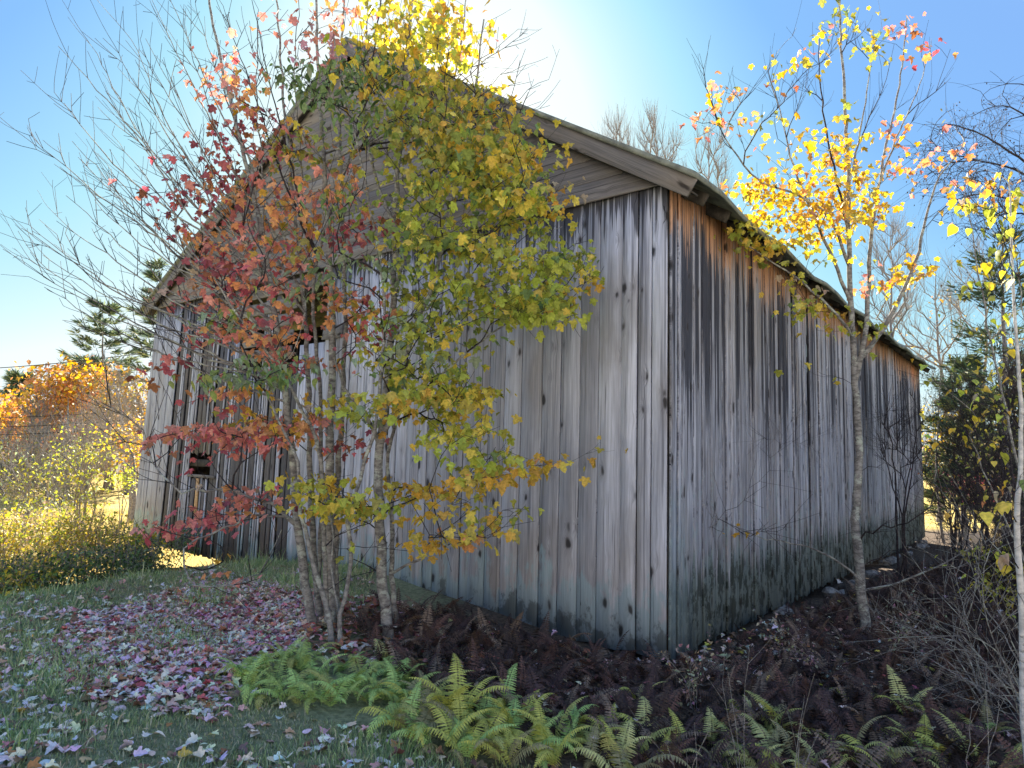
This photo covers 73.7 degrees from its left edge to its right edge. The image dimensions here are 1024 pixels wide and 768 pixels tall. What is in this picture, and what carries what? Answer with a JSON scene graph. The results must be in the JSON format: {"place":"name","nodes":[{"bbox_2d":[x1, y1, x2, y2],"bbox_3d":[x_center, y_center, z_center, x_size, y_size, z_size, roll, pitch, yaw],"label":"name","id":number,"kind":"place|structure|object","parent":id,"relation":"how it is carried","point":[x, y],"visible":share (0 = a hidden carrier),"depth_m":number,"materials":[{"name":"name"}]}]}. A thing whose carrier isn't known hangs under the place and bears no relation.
{"place":"outdoors","nodes":[
{"label":"outdoors","id":0,"kind":"place"},
{"bbox_2d":[0,506,1013,589],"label":"field grass","id":1,"kind":"structure","parent":0,"point":[105,510],"depth_m":19.82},
{"bbox_2d":[0,443,1020,767],"bbox_3d":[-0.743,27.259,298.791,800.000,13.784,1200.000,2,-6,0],"label":"ground","id":2,"kind":"structure","parent":0,"point":[338,711],"depth_m":4.81,"materials":[{"name":"soil"}]},
{"bbox_2d":[0,410,38,497],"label":"thicket","id":3,"kind":"object","parent":2,"relation":"on","point":[4,451],"visible":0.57,"depth_m":29.42,"materials":[{"name":"grey plant"}]},
{"bbox_2d":[0,367,39,450],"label":"spruce tree","id":4,"kind":"object","parent":2,"relation":"on","point":[14,374],"visible":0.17,"depth_m":59.61,"materials":[{"name":"green plant"}]},
{"bbox_2d":[0,384,53,474],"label":"orange maple","id":5,"kind":"object","parent":2,"relation":"on","point":[3,406],"visible":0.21,"depth_m":39.15,"materials":[{"name":"grey plant"}]},
{"bbox_2d":[0,488,63,582],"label":"bank shrub","id":6,"kind":"object","parent":2,"relation":"on","point":[13,542],"visible":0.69,"depth_m":10.33,"materials":[{"name":"yellow plant"}]},
{"bbox_2d":[0,539,66,598],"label":"bank shrub","id":7,"kind":"object","parent":2,"relation":"on","point":[26,578],"visible":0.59,"depth_m":8.45,"materials":[{"name":"green plant"}]},
{"bbox_2d":[13,385,63,487],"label":"bare tree","id":8,"kind":"object","parent":2,"relation":"on","point":[39,407],"visible":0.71,"depth_m":35.77,"materials":[{"name":"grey plant"}]},
{"bbox_2d":[1,405,79,490],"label":"thicket","id":9,"kind":"object","parent":2,"relation":"on","point":[23,438],"visible":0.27,"depth_m":33.58,"materials":[{"name":"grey plant"}]},
{"bbox_2d":[0,417,95,542],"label":"green shrub","id":10,"kind":"object","parent":2,"relation":"on","point":[26,490],"visible":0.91,"depth_m":16.66,"materials":[{"name":"grey plant"}]},
{"bbox_2d":[4,493,109,585],"bbox_3d":[-7.399,2.558,11.003,2.132,1.610,1.466,-2,-7,29],"label":"bank shrub","id":11,"kind":"object","parent":2,"relation":"on","point":[59,524],"visible":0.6,"depth_m":10.91,"materials":[{"name":"yellow plant"}]},
{"bbox_2d":[3,534,110,590],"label":"bank shrub","id":12,"kind":"object","parent":2,"relation":"on","point":[66,569],"visible":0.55,"depth_m":8.93,"materials":[{"name":"green plant"}]},
{"bbox_2d":[5,400,111,499],"bbox_3d":[-19.716,2.823,29.855,6.242,4.469,3.693,-3,-8,39],"label":"bare tree","id":13,"kind":"object","parent":2,"relation":"on","point":[38,438],"visible":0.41,"depth_m":29.53,"materials":[{"name":"grey plant"}]},
{"bbox_2d":[6,421,110,505],"bbox_3d":[-18.529,3.388,27.708,4.284,4.192,5.146,2,-6,0],"label":"thicket","id":14,"kind":"object","parent":2,"relation":"on","point":[58,474],"visible":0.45,"depth_m":27.36,"materials":[{"name":"brown plant"}]},
{"bbox_2d":[0,350,147,465],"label":"orange maple","id":15,"kind":"object","parent":2,"relation":"on","point":[59,374],"visible":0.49,"depth_m":36.95,"materials":[{"name":"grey plant"}]},
{"bbox_2d":[16,391,142,545],"bbox_3d":[-10.009,1.921,15.933,3.228,3.875,2.188,-3,-7,35],"label":"green shrub","id":16,"kind":"object","parent":2,"relation":"on","point":[79,482],"visible":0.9,"depth_m":15.77,"materials":[{"name":"grey plant"}]},
{"bbox_2d":[36,389,125,493],"bbox_3d":[-20.454,2.727,32.816,4.983,5.360,4.718,2,-6,0],"label":"thicket","id":17,"kind":"object","parent":2,"relation":"on","point":[86,486],"visible":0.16,"depth_m":32.49,"materials":[{"name":"yellow plant"}]},
{"bbox_2d":[53,499,138,582],"bbox_3d":[-7.052,2.657,11.541,1.400,1.556,1.842,5,-7,-33],"label":"bank shrub","id":18,"kind":"object","parent":2,"relation":"on","point":[98,528],"visible":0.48,"depth_m":11.41,"materials":[{"name":"green plant"}]},
{"bbox_2d":[56,294,145,469],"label":"white pine","id":19,"kind":"object","parent":2,"relation":"on","point":[102,328],"visible":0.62,"depth_m":42.13,"materials":[{"name":"grey plant"}]},
{"bbox_2d":[55,357,148,521],"bbox_3d":[-13.146,1.654,22.186,4.859,5.496,3.038,-2,-7,27],"label":"bare tree","id":20,"kind":"object","parent":2,"relation":"on","point":[102,423],"visible":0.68,"depth_m":21.92,"materials":[{"name":"brown plant"}]},
{"bbox_2d":[66,359,149,493],"bbox_3d":[-18.965,2.000,34.164,5.860,7.171,6.505,2,-6,0],"label":"orange maple","id":21,"kind":"object","parent":2,"relation":"on","point":[138,384],"visible":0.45,"depth_m":33.79,"materials":[{"name":"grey plant"}]},
{"bbox_2d":[85,385,144,477],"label":"golden shrub","id":22,"kind":"object","parent":2,"relation":"on","point":[140,436],"visible":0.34,"depth_m":17.88,"materials":[{"name":"yellow plant"}]},
{"bbox_2d":[60,527,169,586],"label":"bank shrub","id":23,"kind":"object","parent":2,"relation":"on","point":[116,565],"visible":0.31,"depth_m":9.44,"materials":[{"name":"green plant"}]},
{"bbox_2d":[101,441,139,528],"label":"green shrub","id":24,"kind":"object","parent":2,"relation":"on","point":[125,480],"visible":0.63,"depth_m":19.68,"materials":[{"name":"grey plant"}]},
{"bbox_2d":[93,514,176,573],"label":"bank shrub","id":25,"kind":"object","parent":2,"relation":"on","point":[121,539],"visible":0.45,"depth_m":11.01,"materials":[{"name":"green plant"}]},
{"bbox_2d":[117,255,168,383],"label":"white pine","id":26,"kind":"object","parent":2,"relation":"on","point":[137,331],"visible":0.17,"depth_m":39.92,"materials":[{"name":"grey plant"}]},
{"bbox_2d":[97,532,188,577],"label":"bank shrub","id":27,"kind":"object","parent":2,"relation":"on","point":[153,559],"visible":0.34,"depth_m":9.98,"materials":[{"name":"green plant"}]},
{"bbox_2d":[153,512,201,570],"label":"corner weed","id":28,"kind":"object","parent":2,"relation":"on","point":[179,542],"visible":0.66,"depth_m":11.98,"materials":[{"name":"green plant"}]},
{"bbox_2d":[212,656,279,679],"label":"fern","id":29,"kind":"object","parent":2,"relation":"on","point":[238,672],"visible":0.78,"depth_m":4.75,"materials":[{"name":"green plant"}]},
{"bbox_2d":[218,652,275,703],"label":"fern","id":30,"kind":"object","parent":2,"relation":"on","point":[249,682],"visible":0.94,"depth_m":4.60,"materials":[{"name":"green plant"}]},
{"bbox_2d":[249,672,306,710],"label":"fern","id":31,"kind":"object","parent":2,"relation":"on","point":[261,696],"visible":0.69,"depth_m":4.54,"materials":[{"name":"green plant"}]},
{"bbox_2d":[0,0,558,622],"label":"red maple","id":32,"kind":"object","parent":2,"relation":"on","point":[260,268],"visible":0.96,"depth_m":6.68,"materials":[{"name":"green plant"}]},
{"bbox_2d":[248,668,320,704],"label":"fern","id":33,"kind":"object","parent":2,"relation":"on","point":[295,686],"visible":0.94,"depth_m":4.46,"materials":[{"name":"green plant"}]},
{"bbox_2d":[0,546,571,767],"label":"lawn grass","id":34,"kind":"structure","parent":2,"relation":"on","point":[237,565],"depth_m":4.61,"materials":[{"name":"plant"}]},
{"bbox_2d":[267,640,322,670],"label":"fern","id":35,"kind":"object","parent":2,"relation":"on","point":[300,662],"visible":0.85,"depth_m":5.04,"materials":[{"name":"green plant"}]},
{"bbox_2d":[277,677,357,713],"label":"fern","id":36,"kind":"object","parent":2,"relation":"on","point":[310,699],"visible":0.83,"depth_m":4.54,"materials":[{"name":"green plant"}]},
{"bbox_2d":[306,669,367,706],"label":"fern","id":37,"kind":"object","parent":2,"relation":"on","point":[334,692],"visible":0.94,"depth_m":4.56,"materials":[{"name":"green plant"}]},
{"bbox_2d":[164,16,539,645],"bbox_3d":[-1.473,-0.587,6.132,3.371,5.689,1.760,2,-6,0],"label":"cherry sapling","id":38,"kind":"object","parent":2,"relation":"on","point":[280,371],"visible":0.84,"depth_m":6.05,"materials":[{"name":"plant"}]},
{"bbox_2d":[342,673,392,705],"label":"fern","id":39,"kind":"object","parent":2,"relation":"on","point":[373,691],"visible":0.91,"depth_m":4.58,"materials":[{"name":"green plant"}]},
{"bbox_2d":[357,672,410,704],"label":"fern","id":40,"kind":"object","parent":2,"relation":"on","point":[397,695],"visible":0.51,"depth_m":4.65,"materials":[{"name":"green plant"}]},
{"bbox_2d":[355,681,425,740],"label":"fern","id":41,"kind":"object","parent":2,"relation":"on","point":[404,707],"visible":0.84,"depth_m":4.24,"materials":[{"name":"green plant"}]},
{"bbox_2d":[373,658,439,703],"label":"fern","id":42,"kind":"object","parent":2,"relation":"on","point":[391,691],"visible":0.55,"depth_m":4.69,"materials":[{"name":"green plant"}]},
{"bbox_2d":[375,676,451,728],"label":"fern","id":43,"kind":"object","parent":2,"relation":"on","point":[422,707],"visible":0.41,"depth_m":4.51,"materials":[{"name":"green plant"}]},
{"bbox_2d":[373,708,453,746],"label":"fern","id":44,"kind":"object","parent":2,"relation":"on","point":[418,726],"visible":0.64,"depth_m":4.14,"materials":[{"name":"green plant"}]},
{"bbox_2d":[398,679,478,726],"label":"fern","id":45,"kind":"object","parent":2,"relation":"on","point":[461,689],"visible":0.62,"depth_m":4.41,"materials":[{"name":"green plant"}]},
{"bbox_2d":[387,703,490,767],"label":"fern","id":46,"kind":"object","parent":2,"relation":"on","point":[453,732],"visible":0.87,"depth_m":4.06,"materials":[{"name":"green plant"}]},
{"bbox_2d":[263,0,627,640],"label":"yellow maple","id":47,"kind":"object","parent":2,"relation":"on","point":[456,155],"visible":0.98,"depth_m":6.09,"materials":[{"name":"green plant"}]},
{"bbox_2d":[415,680,488,740],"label":"fern","id":48,"kind":"object","parent":2,"relation":"on","point":[463,711],"visible":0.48,"depth_m":4.30,"materials":[{"name":"green plant"}]},
{"bbox_2d":[407,653,511,717],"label":"fern","id":49,"kind":"object","parent":2,"relation":"on","point":[451,687],"visible":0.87,"depth_m":4.54,"materials":[{"name":"green plant"}]},
{"bbox_2d":[411,717,518,761],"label":"fern","id":50,"kind":"object","parent":2,"relation":"on","point":[466,747],"visible":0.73,"depth_m":3.96,"materials":[{"name":"green plant"}]},
{"bbox_2d":[454,708,511,760],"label":"fern","id":51,"kind":"object","parent":2,"relation":"on","point":[496,723],"visible":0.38,"depth_m":4.17,"materials":[{"name":"green plant"}]},
{"bbox_2d":[459,692,506,725],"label":"fern","id":52,"kind":"object","parent":2,"relation":"on","point":[492,710],"visible":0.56,"depth_m":4.53,"materials":[{"name":"green plant"}]},
{"bbox_2d":[467,663,523,714],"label":"fern","id":53,"kind":"object","parent":2,"relation":"on","point":[508,696],"visible":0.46,"depth_m":4.89,"materials":[{"name":"green plant"}]},
{"bbox_2d":[479,697,533,747],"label":"fern","id":54,"kind":"object","parent":2,"relation":"on","point":[511,719],"visible":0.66,"depth_m":4.33,"materials":[{"name":"green plant"}]},
{"bbox_2d":[461,728,554,766],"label":"fern","id":55,"kind":"object","parent":2,"relation":"on","point":[499,748],"visible":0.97,"depth_m":3.91,"materials":[{"name":"green plant"}]},
{"bbox_2d":[0,561,1019,767],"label":"leaf litter","id":56,"kind":"object","parent":2,"relation":"on","point":[285,636],"visible":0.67,"depth_m":5.48,"materials":[{"name":"plant"}]},
{"bbox_2d":[484,689,556,724],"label":"fern","id":57,"kind":"object","parent":2,"relation":"on","point":[528,709],"visible":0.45,"depth_m":4.63,"materials":[{"name":"green plant"}]},
{"bbox_2d":[133,36,935,662],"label":"barn","id":58,"kind":"structure","parent":2,"relation":"on","point":[673,356],"depth_m":8.15,"materials":[{"name":"grey wood"}]},
{"bbox_2d":[510,699,576,760],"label":"fern","id":59,"kind":"object","parent":2,"relation":"on","point":[539,728],"visible":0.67,"depth_m":4.15,"materials":[{"name":"green plant"}]},
{"bbox_2d":[510,721,589,767],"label":"fern","id":60,"kind":"object","parent":2,"relation":"on","point":[548,754],"visible":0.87,"depth_m":3.97,"materials":[{"name":"green plant"}]},
{"bbox_2d":[513,696,592,753],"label":"fern","id":61,"kind":"object","parent":2,"relation":"on","point":[561,726],"visible":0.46,"depth_m":4.32,"materials":[{"name":"green plant"}]},
{"bbox_2d":[532,703,606,747],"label":"fern","id":62,"kind":"object","parent":2,"relation":"on","point":[573,716],"visible":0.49,"depth_m":4.56,"materials":[{"name":"green plant"}]},
{"bbox_2d":[560,722,602,767],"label":"fern","id":63,"kind":"object","parent":2,"relation":"on","point":[588,761],"visible":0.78,"depth_m":4.16,"materials":[{"name":"green plant"}]},
{"bbox_2d":[580,720,653,767],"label":"fern","id":64,"kind":"object","parent":2,"relation":"on","point":[611,741],"visible":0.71,"depth_m":4.17,"materials":[{"name":"green plant"}]},
{"bbox_2d":[593,102,640,148],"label":"bare tree","id":65,"kind":"object","parent":2,"relation":"on","point":[618,124],"visible":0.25,"depth_m":27.82,"materials":[{"name":"grey plant"}]},
{"bbox_2d":[563,740,690,767],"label":"fern","id":66,"kind":"object","parent":2,"relation":"on","point":[625,761],"visible":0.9,"depth_m":3.97,"materials":[{"name":"green plant"}]},
{"bbox_2d":[609,696,671,742],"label":"fern","id":67,"kind":"object","parent":2,"relation":"on","point":[643,714],"visible":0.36,"depth_m":4.77,"materials":[{"name":"green plant"}]},
{"bbox_2d":[618,98,692,162],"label":"bare tree","id":68,"kind":"object","parent":2,"relation":"on","point":[652,144],"visible":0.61,"depth_m":29.97,"materials":[{"name":"grey plant"}]},
{"bbox_2d":[334,551,1023,767],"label":"dead bracken","id":69,"kind":"object","parent":2,"relation":"on","point":[826,718],"visible":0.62,"depth_m":5.64,"materials":[{"name":"plant"}]},
{"bbox_2d":[661,624,714,714],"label":"dry stalk","id":70,"kind":"object","parent":2,"relation":"on","point":[692,680],"visible":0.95,"depth_m":5.37,"materials":[{"name":"brown plant"}]},
{"bbox_2d":[678,114,737,198],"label":"bare tree","id":71,"kind":"object","parent":2,"relation":"on","point":[718,166],"visible":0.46,"depth_m":28.99,"materials":[{"name":"grey plant"}]},
{"bbox_2d":[722,741,783,767],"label":"fern","id":72,"kind":"object","parent":2,"relation":"on","point":[748,760],"visible":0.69,"depth_m":4.44,"materials":[{"name":"green plant"}]},
{"bbox_2d":[743,721,812,765],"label":"fern","id":73,"kind":"object","parent":2,"relation":"on","point":[770,742],"visible":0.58,"depth_m":4.67,"materials":[{"name":"green plant"}]},
{"bbox_2d":[745,690,820,747],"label":"fern","id":74,"kind":"object","parent":2,"relation":"on","point":[767,706],"visible":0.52,"depth_m":5.00,"materials":[{"name":"green plant"}]},
{"bbox_2d":[753,609,831,678],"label":"fern","id":75,"kind":"object","parent":2,"relation":"on","point":[797,652],"visible":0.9,"depth_m":6.29,"materials":[{"name":"brown plant"}]},
{"bbox_2d":[679,0,1014,637],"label":"golden maple","id":76,"kind":"object","parent":2,"relation":"on","point":[843,207],"visible":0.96,"depth_m":8.25,"materials":[{"name":"yellow plant"}]},
{"bbox_2d":[831,734,934,767],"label":"fern","id":77,"kind":"object","parent":2,"relation":"on","point":[895,754],"visible":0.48,"depth_m":4.40,"materials":[{"name":"green plant"}]},
{"bbox_2d":[856,204,930,337],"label":"bare tree","id":78,"kind":"object","parent":2,"relation":"on","point":[893,263],"visible":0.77,"depth_m":24.53,"materials":[{"name":"grey plant"}]},
{"bbox_2d":[850,365,941,580],"bbox_3d":[6.997,1.624,12.270,1.889,3.922,1.629,2,-6,0],"label":"shrub","id":79,"kind":"object","parent":2,"relation":"on","point":[903,513],"visible":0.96,"depth_m":12.19,"materials":[{"name":"brown plant"}]},
{"bbox_2d":[873,665,932,716],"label":"fern","id":80,"kind":"object","parent":2,"relation":"on","point":[900,686],"visible":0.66,"depth_m":5.37,"materials":[{"name":"green plant"}]},
{"bbox_2d":[883,591,946,657],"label":"dry stalk","id":81,"kind":"object","parent":2,"relation":"on","point":[902,627],"visible":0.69,"depth_m":6.68,"materials":[{"name":"brown plant"}]},
{"bbox_2d":[886,714,947,763],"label":"fern","id":82,"kind":"object","parent":2,"relation":"on","point":[920,729],"visible":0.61,"depth_m":4.66,"materials":[{"name":"green plant"}]},
{"bbox_2d":[854,267,980,522],"bbox_3d":[15.766,0.003,26.248,6.481,10.439,4.318,2,-6,0],"label":"bare tree","id":83,"kind":"object","parent":2,"relation":"on","point":[938,352],"visible":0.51,"depth_m":26.42,"materials":[{"name":"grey plant"}]},
{"bbox_2d":[816,504,1022,680],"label":"bare brush","id":84,"kind":"object","parent":2,"relation":"on","point":[977,629],"visible":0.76,"depth_m":6.26,"materials":[{"name":"brown plant"}]},
{"bbox_2d":[825,537,1018,718],"bbox_3d":[3.363,1.906,5.518,1.460,1.474,1.652,2,-6,0],"label":"bare brush","id":85,"kind":"object","parent":2,"relation":"on","point":[948,649],"visible":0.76,"depth_m":5.43,"materials":[{"name":"plant"}]},
{"bbox_2d":[830,509,1018,741],"bbox_3d":[3.389,1.782,5.167,1.807,1.665,1.619,-1,-7,25],"label":"bare brush","id":86,"kind":"object","parent":2,"relation":"on","point":[974,650],"visible":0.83,"depth_m":5.07,"materials":[{"name":"plant"}]},
{"bbox_2d":[850,455,1014,635],"bbox_3d":[4.943,1.877,7.980,1.600,2.208,2.116,7,-8,-40],"label":"bare brush","id":87,"kind":"object","parent":2,"relation":"on","point":[971,622],"visible":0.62,"depth_m":7.79,"materials":[{"name":"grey plant"}]},
{"bbox_2d":[908,332,965,542],"bbox_3d":[11.718,1.435,19.295,2.312,6.038,2.567,0,-6,19],"label":"bare tree","id":88,"kind":"object","parent":2,"relation":"on","point":[932,377],"visible":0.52,"depth_m":19.25,"materials":[{"name":"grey plant"}]},
{"bbox_2d":[892,417,990,575],"bbox_3d":[8.435,1.977,12.890,1.989,3.367,2.097,0,-6,12],"label":"brushwood","id":89,"kind":"object","parent":2,"relation":"on","point":[949,506],"visible":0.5,"depth_m":12.88,"materials":[{"name":"brown plant"}]},
{"bbox_2d":[905,374,992,560],"bbox_3d":[9.671,1.714,14.892,1.724,4.416,2.339,0,-6,16],"label":"sapling thicket","id":90,"kind":"object","parent":2,"relation":"on","point":[933,429],"visible":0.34,"depth_m":14.93,"materials":[{"name":"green plant"}]},
{"bbox_2d":[876,451,1023,743],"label":"bare brush","id":91,"kind":"object","parent":2,"relation":"on","point":[1012,688],"visible":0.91,"depth_m":4.50,"materials":[{"name":"plant"}]},
{"bbox_2d":[877,73,1023,286],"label":"arching birch","id":92,"kind":"object","parent":2,"relation":"on","point":[1002,148],"visible":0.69,"depth_m":10.80,"materials":[{"name":"brown plant"}]},
{"bbox_2d":[886,116,1023,561],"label":"aspen sapling","id":93,"kind":"object","parent":2,"relation":"on","point":[991,285],"visible":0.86,"depth_m":5.22,"materials":[{"name":"plant"}]},
{"bbox_2d":[913,363,1017,626],"bbox_3d":[5.735,1.407,8.400,1.535,3.310,1.538,2,-6,0],"label":"sapling thicket","id":94,"kind":"object","parent":2,"relation":"on","point":[972,455],"visible":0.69,"depth_m":8.36,"materials":[{"name":"green plant"}]},
{"bbox_2d":[921,351,1011,537],"bbox_3d":[13.655,1.735,20.828,3.860,5.802,3.724,2,-6,0],"label":"pine tree","id":95,"kind":"object","parent":2,"relation":"on","point":[966,360],"visible":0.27,"depth_m":20.88,"materials":[{"name":"green plant"}]},
{"bbox_2d":[912,450,1021,653],"bbox_3d":[4.820,1.762,6.840,1.448,2.212,1.580,7,-8,-42],"label":"bare brush","id":96,"kind":"object","parent":2,"relation":"on","point":[979,529],"visible":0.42,"depth_m":6.90,"materials":[{"name":"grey plant"}]},
{"bbox_2d":[923,408,1017,598],"bbox_3d":[7.519,1.835,10.819,1.948,3.208,1.818,2,-6,0],"label":"brushwood","id":97,"kind":"object","parent":2,"relation":"on","point":[958,491],"visible":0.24,"depth_m":10.90,"materials":[{"name":"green plant"}]},
{"bbox_2d":[922,159,1023,757],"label":"young birch","id":98,"kind":"object","parent":2,"relation":"on","point":[1003,565],"visible":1,"depth_m":3.66,"materials":[{"name":"yellow plant"}]},
{"bbox_2d":[927,224,1019,443],"bbox_3d":[20.635,-0.853,30.225,3.842,13.409,6.857,-3,-7,35],"label":"bare tree","id":99,"kind":"object","parent":2,"relation":"on","point":[967,275],"visible":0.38,"depth_m":30.61,"materials":[{"name":"grey plant"}]},
{"bbox_2d":[925,222,1023,557],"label":"pine tree","id":100,"kind":"object","parent":2,"relation":"on","point":[1001,298],"visible":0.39,"depth_m":12.64,"materials":[{"name":"green plant"}]},
{"bbox_2d":[930,490,1023,681],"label":"sapling thicket","id":101,"kind":"object","parent":2,"relation":"on","point":[989,574],"visible":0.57,"depth_m":6.33,"materials":[{"name":"brown plant"}]},
{"bbox_2d":[941,406,1023,610],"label":"brushwood","id":102,"kind":"object","parent":2,"relation":"on","point":[1003,499],"visible":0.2,"depth_m":9.36,"materials":[{"name":"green plant"}]},
{"bbox_2d":[955,349,1023,538],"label":"pine tree","id":103,"kind":"object","parent":2,"relation":"on","point":[1022,358],"visible":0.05,"depth_m":18.13,"materials":[{"name":"green plant"}]},
{"bbox_2d":[958,321,1023,635],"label":"sapling thicket","id":104,"kind":"object","parent":2,"relation":"on","point":[1014,392],"visible":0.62,"depth_m":7.51,"materials":[{"name":"green plant"}]},
{"bbox_2d":[0,0,1023,466],"label":"sky","id":105,"kind":"structure","parent":0,"point":[611,53],"materials":[{"name":"blue"}]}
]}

